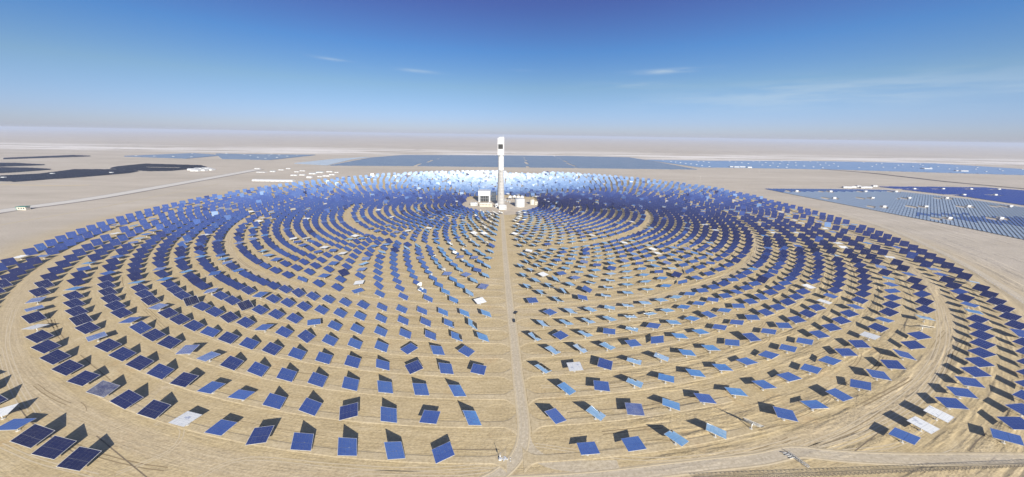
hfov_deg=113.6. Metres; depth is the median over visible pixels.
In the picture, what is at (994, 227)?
solar panel row
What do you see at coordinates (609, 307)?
heliostat
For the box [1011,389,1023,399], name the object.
heliostat
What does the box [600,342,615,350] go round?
heliostat
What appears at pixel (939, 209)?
solar panel row
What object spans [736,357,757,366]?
heliostat
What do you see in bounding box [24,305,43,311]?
heliostat
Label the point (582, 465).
ground
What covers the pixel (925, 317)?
heliostat
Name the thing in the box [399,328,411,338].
heliostat
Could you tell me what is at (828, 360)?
heliostat
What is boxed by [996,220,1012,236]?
solar panel row
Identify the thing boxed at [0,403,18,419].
heliostat
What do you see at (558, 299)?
heliostat
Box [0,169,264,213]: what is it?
highway
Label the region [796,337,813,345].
heliostat
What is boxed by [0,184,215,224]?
drainage bank
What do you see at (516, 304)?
service track
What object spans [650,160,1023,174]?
solar panel field
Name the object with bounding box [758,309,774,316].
heliostat
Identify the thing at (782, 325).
heliostat
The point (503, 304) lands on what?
service track
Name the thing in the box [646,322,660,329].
heliostat
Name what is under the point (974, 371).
heliostat
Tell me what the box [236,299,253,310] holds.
heliostat
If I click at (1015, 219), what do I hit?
solar panel row
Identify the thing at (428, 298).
heliostat
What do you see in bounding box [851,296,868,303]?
heliostat
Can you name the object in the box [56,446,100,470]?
heliostat
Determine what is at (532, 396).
service track
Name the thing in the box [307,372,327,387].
heliostat
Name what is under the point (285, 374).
heliostat
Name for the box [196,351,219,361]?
heliostat
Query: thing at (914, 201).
solar panel row
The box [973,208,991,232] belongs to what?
solar panel row
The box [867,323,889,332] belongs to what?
heliostat
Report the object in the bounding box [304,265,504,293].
service track
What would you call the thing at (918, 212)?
solar panel row
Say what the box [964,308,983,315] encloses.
heliostat
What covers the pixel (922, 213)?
solar panel row
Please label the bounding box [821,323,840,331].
heliostat
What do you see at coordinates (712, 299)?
heliostat
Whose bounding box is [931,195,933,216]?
solar panel row
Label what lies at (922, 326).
heliostat
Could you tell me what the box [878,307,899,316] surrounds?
heliostat
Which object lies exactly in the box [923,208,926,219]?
solar panel row
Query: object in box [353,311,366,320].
heliostat
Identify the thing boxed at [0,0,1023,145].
sky
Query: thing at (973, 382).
heliostat
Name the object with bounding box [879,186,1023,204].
solar panel field
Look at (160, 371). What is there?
heliostat
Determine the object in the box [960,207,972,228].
solar panel row
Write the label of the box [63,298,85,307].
heliostat
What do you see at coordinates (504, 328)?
service track
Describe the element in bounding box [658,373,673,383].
heliostat
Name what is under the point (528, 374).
service track
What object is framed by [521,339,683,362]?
service track
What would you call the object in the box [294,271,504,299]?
service track
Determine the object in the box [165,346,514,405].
service track
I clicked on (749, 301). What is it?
heliostat
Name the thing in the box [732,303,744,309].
heliostat
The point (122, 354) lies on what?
heliostat
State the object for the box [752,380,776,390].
heliostat
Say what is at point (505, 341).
service track
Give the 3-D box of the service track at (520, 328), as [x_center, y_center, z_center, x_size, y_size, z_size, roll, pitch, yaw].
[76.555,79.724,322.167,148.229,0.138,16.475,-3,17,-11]
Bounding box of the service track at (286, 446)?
[95,393,506,472]
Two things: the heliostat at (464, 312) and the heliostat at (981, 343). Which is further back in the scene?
the heliostat at (464, 312)
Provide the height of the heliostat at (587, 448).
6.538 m
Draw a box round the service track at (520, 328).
[517,314,662,333]
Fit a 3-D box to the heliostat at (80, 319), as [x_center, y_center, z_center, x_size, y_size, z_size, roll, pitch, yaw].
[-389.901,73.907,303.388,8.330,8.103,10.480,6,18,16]
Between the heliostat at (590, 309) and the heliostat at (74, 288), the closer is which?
the heliostat at (590, 309)
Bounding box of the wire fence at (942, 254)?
[839,214,1023,303]
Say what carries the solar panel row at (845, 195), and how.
on the ground at (126, 435)
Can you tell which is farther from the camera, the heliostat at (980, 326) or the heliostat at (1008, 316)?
the heliostat at (1008, 316)
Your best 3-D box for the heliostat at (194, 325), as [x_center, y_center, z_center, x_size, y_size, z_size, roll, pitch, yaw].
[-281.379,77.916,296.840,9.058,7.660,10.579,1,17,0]
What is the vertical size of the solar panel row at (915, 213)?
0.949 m
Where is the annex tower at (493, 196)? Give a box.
[491,191,495,200]
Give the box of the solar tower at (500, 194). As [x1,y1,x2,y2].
[497,137,504,205]
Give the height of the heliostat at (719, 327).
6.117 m
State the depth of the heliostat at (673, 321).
315.35 m
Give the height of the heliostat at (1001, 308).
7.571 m
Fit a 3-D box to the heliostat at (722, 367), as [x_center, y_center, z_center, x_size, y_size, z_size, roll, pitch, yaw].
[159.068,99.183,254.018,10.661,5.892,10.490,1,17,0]
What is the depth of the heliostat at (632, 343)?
282.16 m
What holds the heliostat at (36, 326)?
on the ground at (126, 435)
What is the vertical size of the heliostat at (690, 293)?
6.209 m
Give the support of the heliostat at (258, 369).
on the ground at (126, 435)
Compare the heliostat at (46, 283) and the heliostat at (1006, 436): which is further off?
the heliostat at (46, 283)
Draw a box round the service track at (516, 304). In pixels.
[514,293,643,307]
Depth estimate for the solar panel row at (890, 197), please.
1034.53 m
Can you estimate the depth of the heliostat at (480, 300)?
349.33 m
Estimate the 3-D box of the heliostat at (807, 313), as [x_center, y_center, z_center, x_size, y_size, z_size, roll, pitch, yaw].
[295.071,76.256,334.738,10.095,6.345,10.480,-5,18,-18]
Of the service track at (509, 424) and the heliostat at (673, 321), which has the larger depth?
the heliostat at (673, 321)
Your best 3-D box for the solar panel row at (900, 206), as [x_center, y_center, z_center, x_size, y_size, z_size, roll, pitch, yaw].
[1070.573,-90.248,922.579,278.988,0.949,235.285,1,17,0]
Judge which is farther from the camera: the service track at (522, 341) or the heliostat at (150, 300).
the heliostat at (150, 300)
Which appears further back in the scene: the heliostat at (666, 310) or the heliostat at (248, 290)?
the heliostat at (248, 290)
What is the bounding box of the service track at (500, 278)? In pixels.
[321,255,503,280]
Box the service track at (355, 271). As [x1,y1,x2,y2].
[312,260,503,286]
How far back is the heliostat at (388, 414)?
205.72 m
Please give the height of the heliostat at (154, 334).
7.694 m
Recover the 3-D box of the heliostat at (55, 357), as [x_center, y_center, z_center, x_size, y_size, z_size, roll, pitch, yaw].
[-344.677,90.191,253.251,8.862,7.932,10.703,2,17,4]
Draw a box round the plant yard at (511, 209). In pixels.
[457,197,543,214]
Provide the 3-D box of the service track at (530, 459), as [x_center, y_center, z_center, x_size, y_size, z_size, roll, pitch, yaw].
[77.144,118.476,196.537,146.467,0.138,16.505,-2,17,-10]
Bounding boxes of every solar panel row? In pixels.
[835,189,856,202]
[836,189,858,202]
[841,192,859,203]
[868,190,884,205]
[871,190,886,205]
[874,192,887,206]
[874,192,890,209]
[880,192,892,205]
[884,192,895,205]
[886,192,897,206]
[886,192,899,212]
[889,199,898,212]
[892,198,901,213]
[895,199,904,214]
[899,199,907,214]
[902,206,907,215]
[909,193,915,205]
[912,193,917,205]
[913,208,916,217]
[915,193,920,206]
[916,207,920,218]
[920,207,923,218]
[922,194,925,205]
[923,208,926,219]
[927,195,930,220]
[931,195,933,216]
[934,198,937,217]
[937,199,941,217]
[940,199,944,216]
[942,198,948,216]
[945,199,952,216]
[948,199,958,225]
[951,199,963,226]
[957,207,967,227]
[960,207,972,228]
[964,208,976,229]
[966,207,981,230]
[969,207,986,231]
[970,199,996,233]
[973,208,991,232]
[974,200,988,216]
[977,200,992,217]
[980,201,996,217]
[983,201,998,216]
[988,219,1001,234]
[991,219,1007,235]
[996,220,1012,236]
[999,208,1023,232]
[999,219,1017,237]
[1001,207,1023,228]
[1003,219,1023,238]
[1004,207,1023,224]
[1007,220,1023,235]
[1008,208,1023,221]
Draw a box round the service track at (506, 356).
[215,316,510,362]
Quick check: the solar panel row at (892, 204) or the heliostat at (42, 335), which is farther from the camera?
the solar panel row at (892, 204)
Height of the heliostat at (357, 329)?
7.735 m
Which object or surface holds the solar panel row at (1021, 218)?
on the ground at (126, 435)
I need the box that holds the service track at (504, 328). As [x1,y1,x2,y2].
[251,296,507,333]
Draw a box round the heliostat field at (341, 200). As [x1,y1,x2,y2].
[0,170,998,301]
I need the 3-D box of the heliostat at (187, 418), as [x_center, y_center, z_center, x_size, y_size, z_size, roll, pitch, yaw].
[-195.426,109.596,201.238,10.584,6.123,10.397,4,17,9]
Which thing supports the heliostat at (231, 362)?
on the ground at (126, 435)
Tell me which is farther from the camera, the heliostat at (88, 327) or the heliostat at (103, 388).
the heliostat at (88, 327)
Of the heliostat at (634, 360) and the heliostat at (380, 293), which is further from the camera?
the heliostat at (380, 293)
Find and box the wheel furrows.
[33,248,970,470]
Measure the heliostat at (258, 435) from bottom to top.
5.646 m
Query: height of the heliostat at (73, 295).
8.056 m
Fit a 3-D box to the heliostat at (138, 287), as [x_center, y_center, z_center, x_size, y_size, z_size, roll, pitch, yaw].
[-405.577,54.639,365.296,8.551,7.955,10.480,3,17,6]
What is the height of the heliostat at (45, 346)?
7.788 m
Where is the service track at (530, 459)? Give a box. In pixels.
[522,425,758,473]
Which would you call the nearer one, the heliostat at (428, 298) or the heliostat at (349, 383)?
the heliostat at (349, 383)
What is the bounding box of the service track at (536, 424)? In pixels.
[529,396,733,434]
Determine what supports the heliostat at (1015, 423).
on the ground at (126, 435)
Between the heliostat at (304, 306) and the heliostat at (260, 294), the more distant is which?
the heliostat at (260, 294)
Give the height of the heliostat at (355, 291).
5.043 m
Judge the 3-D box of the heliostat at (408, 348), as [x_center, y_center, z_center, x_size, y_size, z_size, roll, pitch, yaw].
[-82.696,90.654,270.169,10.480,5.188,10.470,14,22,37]
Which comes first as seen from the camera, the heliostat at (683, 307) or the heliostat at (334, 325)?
the heliostat at (334, 325)
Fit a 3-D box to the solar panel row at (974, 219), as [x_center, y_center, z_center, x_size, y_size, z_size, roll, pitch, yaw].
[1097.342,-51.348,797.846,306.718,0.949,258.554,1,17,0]
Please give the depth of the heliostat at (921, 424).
204.95 m
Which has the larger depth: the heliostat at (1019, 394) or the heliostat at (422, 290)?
the heliostat at (422, 290)
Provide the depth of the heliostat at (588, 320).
314.74 m
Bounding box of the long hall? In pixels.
[252,179,295,181]
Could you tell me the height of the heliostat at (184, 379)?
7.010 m
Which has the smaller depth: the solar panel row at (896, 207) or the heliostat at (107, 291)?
the heliostat at (107, 291)
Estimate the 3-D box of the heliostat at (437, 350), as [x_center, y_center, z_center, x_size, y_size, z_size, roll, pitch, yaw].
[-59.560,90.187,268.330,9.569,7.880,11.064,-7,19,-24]
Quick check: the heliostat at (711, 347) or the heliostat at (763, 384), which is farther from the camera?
the heliostat at (711, 347)
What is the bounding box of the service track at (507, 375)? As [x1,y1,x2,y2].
[192,329,511,381]
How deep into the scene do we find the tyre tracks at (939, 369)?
199.36 m
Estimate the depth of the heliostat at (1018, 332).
306.13 m
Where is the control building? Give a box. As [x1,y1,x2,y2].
[499,205,506,209]
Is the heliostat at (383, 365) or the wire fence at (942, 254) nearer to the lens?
the heliostat at (383, 365)
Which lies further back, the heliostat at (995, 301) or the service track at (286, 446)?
the heliostat at (995, 301)
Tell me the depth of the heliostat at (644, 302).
350.82 m
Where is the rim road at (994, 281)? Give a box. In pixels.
[830,209,1023,302]
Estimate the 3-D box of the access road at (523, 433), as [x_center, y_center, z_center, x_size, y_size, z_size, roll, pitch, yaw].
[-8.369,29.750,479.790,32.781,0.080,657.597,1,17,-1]
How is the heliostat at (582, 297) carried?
on the ground at (126, 435)
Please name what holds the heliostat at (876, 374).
on the ground at (126, 435)
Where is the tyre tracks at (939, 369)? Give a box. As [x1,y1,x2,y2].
[0,303,968,476]
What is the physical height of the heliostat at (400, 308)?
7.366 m
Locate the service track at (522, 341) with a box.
[519,326,672,346]
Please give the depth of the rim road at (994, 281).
484.54 m
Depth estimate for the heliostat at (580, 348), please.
273.39 m
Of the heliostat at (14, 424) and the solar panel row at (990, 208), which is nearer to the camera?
the heliostat at (14, 424)
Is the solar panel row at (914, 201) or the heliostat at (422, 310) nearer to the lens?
the heliostat at (422, 310)
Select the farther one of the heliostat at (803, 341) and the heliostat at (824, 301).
the heliostat at (824, 301)
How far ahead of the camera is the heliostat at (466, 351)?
267.27 m
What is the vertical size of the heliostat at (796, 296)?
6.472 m
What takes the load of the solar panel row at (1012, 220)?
on the ground at (126, 435)
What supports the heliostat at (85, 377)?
on the ground at (126, 435)
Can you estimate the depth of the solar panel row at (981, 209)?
894.89 m
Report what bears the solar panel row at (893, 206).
on the ground at (126, 435)
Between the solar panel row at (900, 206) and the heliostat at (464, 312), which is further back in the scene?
the solar panel row at (900, 206)
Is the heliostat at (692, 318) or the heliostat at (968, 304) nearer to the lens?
the heliostat at (692, 318)
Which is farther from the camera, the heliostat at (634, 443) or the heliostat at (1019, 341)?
the heliostat at (1019, 341)
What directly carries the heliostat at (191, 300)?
on the ground at (126, 435)
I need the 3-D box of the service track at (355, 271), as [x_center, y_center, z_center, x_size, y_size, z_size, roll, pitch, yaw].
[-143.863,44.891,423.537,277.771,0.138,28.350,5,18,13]
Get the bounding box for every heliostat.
[0,279,11,287]
[0,395,7,402]
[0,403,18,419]
[0,418,35,431]
[9,424,54,447]
[21,311,46,323]
[23,324,48,331]
[24,296,46,303]
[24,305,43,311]
[25,329,53,342]
[29,287,50,296]
[30,339,61,353]
[31,435,75,459]
[34,279,54,287]
[40,349,70,364]
[51,359,83,375]
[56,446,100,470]
[63,290,84,299]
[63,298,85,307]
[64,305,88,316]
[65,286,82,289]
[66,370,99,385]
[68,313,92,325]
[75,321,100,333]
[85,331,107,341]
[86,380,119,397]
[94,338,121,351]
[96,280,115,288]
[98,287,117,295]
[100,293,120,302]
[104,300,125,310]
[108,347,135,361]
[109,389,142,408]
[110,307,132,318]
[119,317,140,324]
[125,355,153,370]
[129,321,151,333]
[130,283,148,291]
[134,289,153,297]
[136,399,170,418]
[140,295,159,305]
[142,328,165,341]
[146,363,173,379]
[148,303,167,310]
[157,307,177,318]
[157,335,181,348]
[166,285,182,293]
[169,313,190,324]
[169,372,197,386]
[169,411,201,426]
[173,290,191,299]
[176,345,198,354]
[183,295,199,306]
[183,320,204,331]
[192,301,211,310]
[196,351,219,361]
[197,381,225,393]
[199,326,219,336]
[203,288,217,294]
[204,419,236,435]
[205,306,223,316]
[212,291,228,299]
[218,331,238,343]
[219,311,238,322]
[220,355,243,370]
[224,295,240,305]
[227,389,254,400]
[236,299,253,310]
[236,316,254,327]
[239,337,258,349]
[240,286,255,294]
[245,425,273,444]
[247,361,268,376]
[251,304,268,314]
[252,291,267,298]
[255,324,273,331]
[262,342,281,355]
[262,393,286,409]
[265,294,280,303]
[268,309,284,319]
[275,326,292,337]
[276,367,296,381]
[278,285,292,293]
[280,298,295,307]
[286,313,302,323]
[287,347,305,359]
[290,432,313,450]
[291,288,305,297]
[296,301,311,311]
[297,329,315,342]
[298,397,321,415]
[305,291,319,300]
[307,319,320,326]
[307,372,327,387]
[314,304,328,314]
[315,351,332,363]
[322,294,334,303]
[322,334,337,346]
[327,320,341,330]
[333,308,346,317]
[337,437,356,455]
[339,297,351,306]
[339,402,357,420]
[341,376,358,390]
[344,355,360,368]
[347,338,362,349]
[350,323,363,333]
[351,288,363,294]
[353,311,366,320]
[356,300,369,309]
[374,289,384,297]
[374,326,387,336]
[374,340,388,352]
[375,313,386,322]
[376,303,387,311]
[376,359,389,370]
[377,380,392,393]
[380,406,396,422]
[384,441,404,459]
[395,304,407,313]
[397,316,408,325]
[398,292,408,300]
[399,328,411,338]
[400,343,417,354]
[404,360,423,373]
[412,383,429,395]
[417,306,426,314]
[418,286,426,293]
[419,410,440,423]
[420,317,430,326]
[423,294,432,302]
[425,330,435,340]
[430,345,444,355]
[432,441,454,463]
[438,307,447,316]
[438,362,453,373]
[441,288,449,295]
[444,318,453,327]
[448,385,465,396]
[449,295,457,303]
[451,331,462,341]
[458,345,474,356]
[459,308,469,316]
[462,410,481,425]
[465,288,473,296]
[468,318,477,329]
[470,363,486,374]
[474,297,485,304]
[477,332,488,341]
[480,309,490,317]
[527,297,537,304]
[528,332,541,340]
[534,363,551,373]
[537,320,550,327]
[543,309,556,316]
[544,408,566,423]
[545,345,560,354]
[552,296,563,302]
[552,330,568,339]
[557,382,575,394]
[560,319,572,326]
[564,308,576,314]
[567,362,582,371]
[573,344,587,353]
[577,294,587,301]
[577,441,599,455]
[578,330,592,338]
[581,318,595,324]
[585,307,597,313]
[586,405,605,420]
[593,380,609,391]
[597,358,612,369]
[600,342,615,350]
[603,316,616,322]
[603,328,614,335]
[604,305,614,311]
[621,436,646,451]
[622,303,633,308]
[623,314,636,320]
[624,339,641,347]
[625,326,638,333]
[625,402,644,415]
[626,356,641,365]
[626,377,642,387]
[639,301,650,306]
[642,311,656,317]
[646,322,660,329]
[651,335,663,344]
[654,352,668,361]
[655,298,668,303]
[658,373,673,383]
[660,308,673,314]
[662,398,679,410]
[664,430,688,445]
[666,320,680,326]
[669,295,681,300]
[671,333,688,340]
[677,304,689,310]
[678,349,695,357]
[684,292,695,297]
[684,316,699,322]
[686,369,705,378]
[692,329,708,336]
[693,301,705,307]
[694,393,716,404]
[701,345,720,352]
[702,311,716,318]
[706,423,726,438]
[707,297,718,303]
[712,324,726,331]
[712,364,732,372]
[717,308,731,314]
[718,293,731,299]
[725,339,739,347]
[725,387,747,397]
[729,320,743,326]
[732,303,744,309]
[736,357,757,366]
[742,333,761,341]
[742,417,763,429]
[743,298,758,305]
[745,315,759,321]
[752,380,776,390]
[754,294,768,300]
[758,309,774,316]
[758,350,779,359]
[761,328,776,335]
[769,303,786,310]
[773,406,797,421]
[775,322,791,329]
[777,372,801,382]
[779,298,796,305]
[779,344,796,353]
[787,316,805,323]
[788,293,804,300]
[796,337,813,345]
[799,309,816,317]
[800,363,821,374]
[800,400,828,410]
[808,304,826,311]
[809,330,829,338]
[817,299,831,305]
[818,356,841,365]
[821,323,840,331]
[825,388,852,401]
[831,316,851,324]
[834,348,857,357]
[840,309,859,317]
[846,304,864,310]
[848,340,870,348]
[850,379,870,390]
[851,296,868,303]
[859,331,880,340]
[866,369,891,380]
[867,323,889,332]
[874,317,893,323]
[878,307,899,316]
[879,359,906,369]
[882,301,900,308]
[884,294,901,300]
[888,427,920,444]
[893,349,916,360]
[901,340,925,349]
[906,416,938,433]
[907,331,931,340]
[911,325,931,330]
[914,297,934,305]
[915,305,935,313]
[916,315,934,321]
[923,405,953,422]
[935,397,969,409]
[946,386,978,398]
[955,376,984,387]
[959,366,990,377]
[960,301,978,308]
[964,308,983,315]
[964,357,994,367]
[965,314,989,322]
[967,347,996,357]
[968,322,992,331]
[969,330,994,340]
[969,338,995,348]
[986,297,1006,305]
[990,428,1023,445]
[992,304,1015,312]
[996,416,1023,429]
[998,311,1022,320]
[1004,320,1023,329]
[1005,403,1023,416]
[1009,328,1023,337]
[1011,337,1023,346]
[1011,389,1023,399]
[1014,380,1023,386]
[1015,347,1023,353]
[1016,358,1023,363]
[1016,369,1023,374]
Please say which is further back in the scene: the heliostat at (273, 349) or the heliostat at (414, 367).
the heliostat at (273, 349)
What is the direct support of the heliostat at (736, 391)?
on the ground at (126, 435)
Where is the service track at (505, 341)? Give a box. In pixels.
[234,305,508,346]
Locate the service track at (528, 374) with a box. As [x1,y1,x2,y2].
[523,355,696,381]
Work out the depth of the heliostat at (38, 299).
336.47 m
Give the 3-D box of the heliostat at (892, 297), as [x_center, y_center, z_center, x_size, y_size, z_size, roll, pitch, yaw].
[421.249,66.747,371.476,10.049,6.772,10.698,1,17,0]
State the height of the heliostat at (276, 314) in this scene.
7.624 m
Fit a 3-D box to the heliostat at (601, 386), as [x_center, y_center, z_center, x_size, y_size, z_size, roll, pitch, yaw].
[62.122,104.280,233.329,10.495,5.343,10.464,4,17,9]
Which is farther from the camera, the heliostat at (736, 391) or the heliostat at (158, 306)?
the heliostat at (158, 306)
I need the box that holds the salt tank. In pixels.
[515,198,524,206]
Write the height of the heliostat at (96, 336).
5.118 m
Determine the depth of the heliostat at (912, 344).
285.21 m
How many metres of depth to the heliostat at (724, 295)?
369.28 m
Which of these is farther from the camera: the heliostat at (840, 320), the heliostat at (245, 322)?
the heliostat at (840, 320)
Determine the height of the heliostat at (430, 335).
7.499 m
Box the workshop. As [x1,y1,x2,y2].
[480,203,491,206]
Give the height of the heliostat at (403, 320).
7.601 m
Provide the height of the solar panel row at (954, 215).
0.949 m
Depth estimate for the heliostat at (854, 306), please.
349.54 m
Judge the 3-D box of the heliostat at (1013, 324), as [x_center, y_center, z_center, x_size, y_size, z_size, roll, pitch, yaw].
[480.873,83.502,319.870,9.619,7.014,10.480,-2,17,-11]
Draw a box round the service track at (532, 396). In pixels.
[526,373,713,404]
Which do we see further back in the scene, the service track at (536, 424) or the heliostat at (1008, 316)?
the heliostat at (1008, 316)
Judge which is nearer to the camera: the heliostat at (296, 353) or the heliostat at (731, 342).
the heliostat at (296, 353)
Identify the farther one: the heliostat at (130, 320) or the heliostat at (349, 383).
the heliostat at (130, 320)
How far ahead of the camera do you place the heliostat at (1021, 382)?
243.32 m
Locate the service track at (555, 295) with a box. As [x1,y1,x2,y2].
[513,286,637,299]
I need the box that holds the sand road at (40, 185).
[0,184,81,185]
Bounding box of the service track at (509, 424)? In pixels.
[132,367,516,434]
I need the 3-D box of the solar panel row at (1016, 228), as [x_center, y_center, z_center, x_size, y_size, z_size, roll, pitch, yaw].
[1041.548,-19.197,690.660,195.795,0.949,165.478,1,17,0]
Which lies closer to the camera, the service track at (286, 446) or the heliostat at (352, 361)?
the service track at (286, 446)
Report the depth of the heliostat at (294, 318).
310.46 m
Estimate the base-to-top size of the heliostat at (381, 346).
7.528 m
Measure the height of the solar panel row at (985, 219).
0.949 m
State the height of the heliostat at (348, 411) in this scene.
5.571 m
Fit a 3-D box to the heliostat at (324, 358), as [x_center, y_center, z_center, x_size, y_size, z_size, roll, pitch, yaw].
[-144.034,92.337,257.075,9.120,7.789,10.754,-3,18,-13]
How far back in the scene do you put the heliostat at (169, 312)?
316.18 m
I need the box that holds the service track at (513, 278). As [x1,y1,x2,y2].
[511,269,622,280]
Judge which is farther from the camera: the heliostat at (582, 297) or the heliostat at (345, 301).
the heliostat at (582, 297)
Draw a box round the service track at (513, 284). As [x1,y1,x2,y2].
[511,274,627,286]
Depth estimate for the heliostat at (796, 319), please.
322.67 m
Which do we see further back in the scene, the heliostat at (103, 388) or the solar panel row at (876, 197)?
the solar panel row at (876, 197)
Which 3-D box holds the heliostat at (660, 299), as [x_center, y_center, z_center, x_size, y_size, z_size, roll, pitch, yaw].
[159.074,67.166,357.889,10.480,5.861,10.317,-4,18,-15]
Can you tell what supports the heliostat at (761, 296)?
on the ground at (126, 435)
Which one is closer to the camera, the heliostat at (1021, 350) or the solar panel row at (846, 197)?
the heliostat at (1021, 350)
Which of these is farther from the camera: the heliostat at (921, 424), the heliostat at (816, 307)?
the heliostat at (816, 307)
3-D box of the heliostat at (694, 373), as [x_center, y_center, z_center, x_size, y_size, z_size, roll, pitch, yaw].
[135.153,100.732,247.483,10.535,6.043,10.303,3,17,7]
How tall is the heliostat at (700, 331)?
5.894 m
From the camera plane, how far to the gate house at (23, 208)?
717.90 m
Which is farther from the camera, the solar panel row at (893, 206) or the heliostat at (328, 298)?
the solar panel row at (893, 206)
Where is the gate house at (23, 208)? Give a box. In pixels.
[15,206,30,209]
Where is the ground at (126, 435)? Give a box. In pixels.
[0,129,1023,476]
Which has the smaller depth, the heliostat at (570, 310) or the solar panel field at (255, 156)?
the heliostat at (570, 310)
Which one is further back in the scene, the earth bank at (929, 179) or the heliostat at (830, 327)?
the earth bank at (929, 179)
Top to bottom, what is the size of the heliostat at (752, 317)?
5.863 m
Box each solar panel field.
[0,163,44,166]
[0,167,49,172]
[0,169,137,181]
[3,155,86,158]
[110,163,205,170]
[125,153,218,158]
[216,153,311,159]
[294,157,367,164]
[330,155,696,169]
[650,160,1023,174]
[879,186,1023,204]
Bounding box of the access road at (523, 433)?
[479,210,530,476]
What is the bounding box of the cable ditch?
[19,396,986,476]
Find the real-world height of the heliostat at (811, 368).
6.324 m
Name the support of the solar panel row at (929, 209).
on the ground at (126, 435)
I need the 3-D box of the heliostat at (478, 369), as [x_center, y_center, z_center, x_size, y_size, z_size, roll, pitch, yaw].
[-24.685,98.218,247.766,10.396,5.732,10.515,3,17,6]
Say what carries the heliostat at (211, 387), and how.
on the ground at (126, 435)
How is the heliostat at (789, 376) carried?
on the ground at (126, 435)
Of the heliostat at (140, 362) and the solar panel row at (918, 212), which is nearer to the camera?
the heliostat at (140, 362)
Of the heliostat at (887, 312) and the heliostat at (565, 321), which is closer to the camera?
the heliostat at (565, 321)
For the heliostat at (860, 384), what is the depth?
237.73 m
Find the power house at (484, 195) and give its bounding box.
[478,189,490,201]
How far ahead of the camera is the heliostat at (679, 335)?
293.28 m
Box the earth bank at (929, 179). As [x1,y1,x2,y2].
[821,169,1023,188]
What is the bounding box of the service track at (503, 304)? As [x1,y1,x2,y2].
[283,277,505,308]
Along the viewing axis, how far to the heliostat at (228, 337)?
279.70 m
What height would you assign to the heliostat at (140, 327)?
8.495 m
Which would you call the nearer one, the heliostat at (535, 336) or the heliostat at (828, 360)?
the heliostat at (828, 360)
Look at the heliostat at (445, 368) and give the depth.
246.99 m
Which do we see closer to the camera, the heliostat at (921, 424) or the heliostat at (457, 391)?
the heliostat at (921, 424)
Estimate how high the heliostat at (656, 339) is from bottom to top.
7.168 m
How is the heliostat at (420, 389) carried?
on the ground at (126, 435)
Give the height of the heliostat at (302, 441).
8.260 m
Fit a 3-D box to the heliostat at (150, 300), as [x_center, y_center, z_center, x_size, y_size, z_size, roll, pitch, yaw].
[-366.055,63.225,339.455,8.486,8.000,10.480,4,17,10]
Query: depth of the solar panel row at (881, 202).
979.41 m
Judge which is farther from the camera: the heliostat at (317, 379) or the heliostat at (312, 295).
the heliostat at (312, 295)
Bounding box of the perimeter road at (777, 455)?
[491,446,1023,476]
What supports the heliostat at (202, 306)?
on the ground at (126, 435)
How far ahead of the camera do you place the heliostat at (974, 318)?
328.94 m
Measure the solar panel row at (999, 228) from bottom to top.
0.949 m
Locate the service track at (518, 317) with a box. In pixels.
[516,304,653,321]
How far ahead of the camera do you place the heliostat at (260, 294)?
354.58 m
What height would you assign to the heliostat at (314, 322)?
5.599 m
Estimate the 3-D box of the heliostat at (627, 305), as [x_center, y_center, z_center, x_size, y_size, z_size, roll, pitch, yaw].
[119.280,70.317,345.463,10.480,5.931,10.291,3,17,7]
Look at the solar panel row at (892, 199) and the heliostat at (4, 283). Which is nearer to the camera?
the heliostat at (4, 283)
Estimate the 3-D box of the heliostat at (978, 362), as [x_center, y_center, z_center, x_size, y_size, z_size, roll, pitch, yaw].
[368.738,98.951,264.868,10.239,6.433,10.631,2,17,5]
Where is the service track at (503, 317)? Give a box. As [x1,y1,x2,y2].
[266,287,506,321]
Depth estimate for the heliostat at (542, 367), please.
249.37 m
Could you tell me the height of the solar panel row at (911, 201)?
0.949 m
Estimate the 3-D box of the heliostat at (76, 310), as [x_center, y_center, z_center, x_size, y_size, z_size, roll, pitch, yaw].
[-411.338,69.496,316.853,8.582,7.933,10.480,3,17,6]
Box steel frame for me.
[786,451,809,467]
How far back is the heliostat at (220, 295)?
351.13 m
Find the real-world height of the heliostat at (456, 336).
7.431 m
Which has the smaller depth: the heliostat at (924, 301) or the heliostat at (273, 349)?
the heliostat at (273, 349)
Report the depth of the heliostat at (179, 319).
305.94 m
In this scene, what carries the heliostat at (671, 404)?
on the ground at (126, 435)
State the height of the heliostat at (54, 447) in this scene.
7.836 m
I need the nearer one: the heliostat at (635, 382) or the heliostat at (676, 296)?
the heliostat at (635, 382)
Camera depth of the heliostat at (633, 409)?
212.92 m
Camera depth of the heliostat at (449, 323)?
306.52 m
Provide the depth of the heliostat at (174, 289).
362.08 m
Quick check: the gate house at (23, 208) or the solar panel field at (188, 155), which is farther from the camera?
the solar panel field at (188, 155)
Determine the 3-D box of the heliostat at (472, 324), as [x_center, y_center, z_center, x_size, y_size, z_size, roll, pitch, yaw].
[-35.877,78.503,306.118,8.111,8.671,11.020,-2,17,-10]
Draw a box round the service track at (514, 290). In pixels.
[512,280,631,292]
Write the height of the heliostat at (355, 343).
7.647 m
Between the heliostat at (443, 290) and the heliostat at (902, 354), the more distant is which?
the heliostat at (443, 290)

